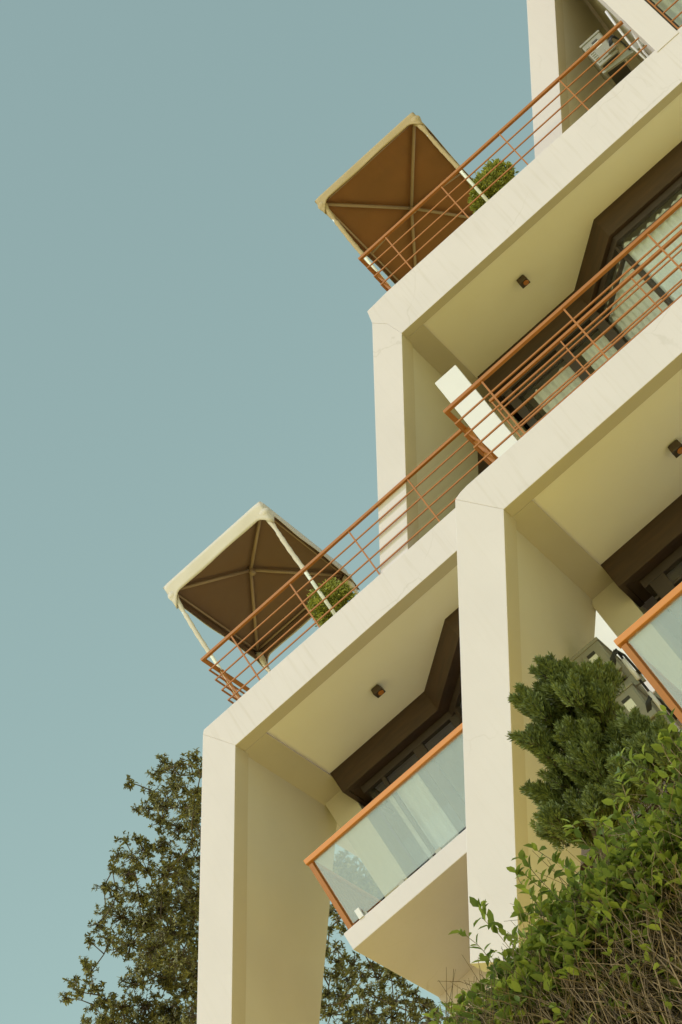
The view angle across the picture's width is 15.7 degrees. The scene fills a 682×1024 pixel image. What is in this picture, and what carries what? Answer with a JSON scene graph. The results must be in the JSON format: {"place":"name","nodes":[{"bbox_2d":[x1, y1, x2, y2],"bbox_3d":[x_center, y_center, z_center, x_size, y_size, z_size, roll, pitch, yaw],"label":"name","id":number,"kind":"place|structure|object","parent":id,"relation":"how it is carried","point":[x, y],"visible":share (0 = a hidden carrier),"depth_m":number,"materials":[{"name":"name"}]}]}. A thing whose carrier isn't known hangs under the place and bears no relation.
{"place":"outdoors","nodes":[
{"label":"outdoors","id":0,"kind":"place"},
{"bbox_2d":[0,0,534,1023],"label":"sky","id":1,"kind":"structure","parent":0,"point":[186,336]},
{"bbox_3d":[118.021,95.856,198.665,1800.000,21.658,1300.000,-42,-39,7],"label":"ground","id":2,"kind":"structure","parent":0,"visible":0},
{"bbox_2d":[58,747,201,1023],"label":"broadleaf tree","id":3,"kind":"object","parent":2,"relation":"on","point":[160,940],"visible":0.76,"depth_m":47.20,"materials":[{"name":"green plant"}]},
{"bbox_2d":[319,849,443,1023],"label":"broadleaf tree","id":4,"kind":"object","parent":2,"relation":"on","point":[348,871],"visible":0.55,"depth_m":42.63,"materials":[{"name":"green plant"}]},
{"bbox_2d":[197,0,681,1023],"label":"apartment building","id":5,"kind":"structure","parent":2,"relation":"on","point":[315,750],"depth_m":34.10,"materials":[{"name":"beige paint"}]},
{"bbox_2d":[163,501,359,697],"bbox_3d":[-0.665,1.756,35.392,1.940,3.048,2.578,-42,-39,7],"label":"gazebo","id":6,"kind":"object","parent":5,"relation":"on","point":[241,569],"visible":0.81,"depth_m":36.17,"materials":[{"name":"beige fabric"}]},
{"bbox_2d":[306,577,356,626],"bbox_3d":[-0.017,1.412,34.050,0.779,1.213,0.802,-42,-39,7],"label":"topiary bush","id":7,"kind":"object","parent":5,"relation":"on","point":[333,598],"visible":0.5,"depth_m":34.00,"materials":[{"name":"green plant"}]},
{"bbox_2d":[371,684,385,697],"bbox_3d":[0.505,2.438,33.645,0.143,0.128,0.140,-42,-39,7],"label":"ceiling lamp","id":8,"kind":"object","parent":5,"relation":"attached to","point":[377,690],"visible":1,"depth_m":33.59,"materials":[{"name":"brown metal"}]},
{"bbox_2d":[315,112,488,287],"bbox_3d":[1.726,-3.837,37.356,2.040,2.941,3.258,-42,-39,7],"label":"gazebo","id":9,"kind":"object","parent":5,"relation":"on","point":[386,183],"visible":0.66,"depth_m":37.77,"materials":[{"name":"beige fabric"}]},
{"bbox_2d":[435,365,517,457],"bbox_3d":[1.876,-1.278,33.258,0.380,1.890,0.080,-42,-39,7],"label":"privacy screen","id":10,"kind":"object","parent":5,"relation":"on","point":[453,383],"visible":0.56,"depth_m":33.27,"materials":[{"name":"white paint"}]},
{"bbox_2d":[467,158,518,213],"bbox_3d":[2.297,-4.575,35.762,0.927,1.360,0.751,-42,-39,7],"label":"topiary bush","id":11,"kind":"object","parent":5,"relation":"on","point":[497,172],"visible":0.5,"depth_m":35.75,"materials":[{"name":"green plant"}]},
{"bbox_2d":[360,670,642,858],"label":"window","id":12,"kind":"structure","parent":5,"relation":"in","point":[413,801],"depth_m":33.94,"materials":[{"name":"brown glass"}]},
{"bbox_2d":[516,275,529,288],"bbox_3d":[2.586,-3.276,35.041,0.143,0.128,0.140,-42,-39,7],"label":"ceiling lamp","id":13,"kind":"object","parent":5,"relation":"attached to","point":[523,281],"visible":1,"depth_m":34.99,"materials":[{"name":"brown metal"}]},
{"bbox_2d":[500,176,681,427],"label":"window","id":14,"kind":"structure","parent":5,"relation":"in","point":[675,219],"depth_m":34.92,"materials":[{"name":"brown glass"}]},
{"bbox_2d":[579,30,644,87],"bbox_3d":[4.109,-6.657,36.206,0.730,0.726,0.946,-42,-39,7],"label":"air conditioner","id":15,"kind":"object","parent":5,"relation":"attached to","point":[606,59],"visible":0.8,"depth_m":35.95,"materials":[{"name":"grey plastic"}]},
{"bbox_2d":[605,10,648,59],"bbox_3d":[4.240,-6.740,35.381,0.154,1.800,0.177,-11,-45,-28],"label":"drain pipe","id":16,"kind":"object","parent":5,"relation":"on","point":[627,39],"visible":0.48,"depth_m":35.43,"materials":[{"name":"white paint"}]},
{"bbox_2d":[645,0,681,29],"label":"window","id":17,"kind":"structure","parent":5,"relation":"in","point":[676,8],"depth_m":36.88,"materials":[{"name":"clear glass"}]},
{"bbox_2d":[409,705,681,1023],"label":"hedge","id":18,"kind":"object","parent":2,"relation":"on","point":[602,944],"visible":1,"depth_m":12.27,"materials":[{"name":"green plant"}]},
{"bbox_2d":[443,198,681,987],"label":"apartment building","id":19,"kind":"structure","parent":2,"relation":"on","point":[568,516],"depth_m":25.51,"materials":[{"name":"beige paint"}]},
{"bbox_2d":[594,611,635,670],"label":"wall","id":20,"kind":"structure","parent":19,"relation":"attached to","point":[605,634],"depth_m":30.75,"materials":[{"name":"white paint"}]},
{"bbox_2d":[570,637,663,701],"bbox_3d":[2.945,1.779,26.114,0.519,0.726,0.896,-42,-39,7],"label":"air conditioner","id":21,"kind":"object","parent":19,"relation":"attached to","point":[594,648],"visible":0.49,"depth_m":25.95,"materials":[{"name":"grey plastic"}]},
{"bbox_2d":[615,648,680,730],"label":"drain pipe","id":22,"kind":"object","parent":19,"relation":"attached to","point":[638,678],"visible":0.78,"depth_m":25.51,"materials":[{"name":"white paint"}]},
{"bbox_2d":[615,681,681,727],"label":"air conditioner","id":23,"kind":"object","parent":19,"relation":"attached to","point":[633,695],"visible":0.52,"depth_m":25.48,"materials":[{"name":"plastic"}]},
{"bbox_2d":[639,545,681,624],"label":"window","id":24,"kind":"structure","parent":19,"relation":"in","point":[656,582],"depth_m":26.73,"materials":[{"name":"brown glass"}]},
{"bbox_2d":[668,439,681,457],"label":"ceiling lamp","id":25,"kind":"object","parent":19,"relation":"attached to","point":[675,447],"visible":1,"depth_m":26.04,"materials":[{"name":"brown metal"}]},
{"bbox_2d":[506,651,634,859],"bbox_3d":[2.366,2.696,16.113,1.184,4.734,0.981,-42,-39,7],"label":"conifer","id":26,"kind":"object","parent":2,"relation":"on","point":[568,707],"visible":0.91,"depth_m":16.95,"materials":[{"name":"green plant"}]},
{"bbox_2d":[593,705,681,814],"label":"conifer","id":27,"kind":"object","parent":2,"relation":"on","point":[637,731],"visible":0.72,"depth_m":16.36,"materials":[{"name":"green plant"}]}
]}

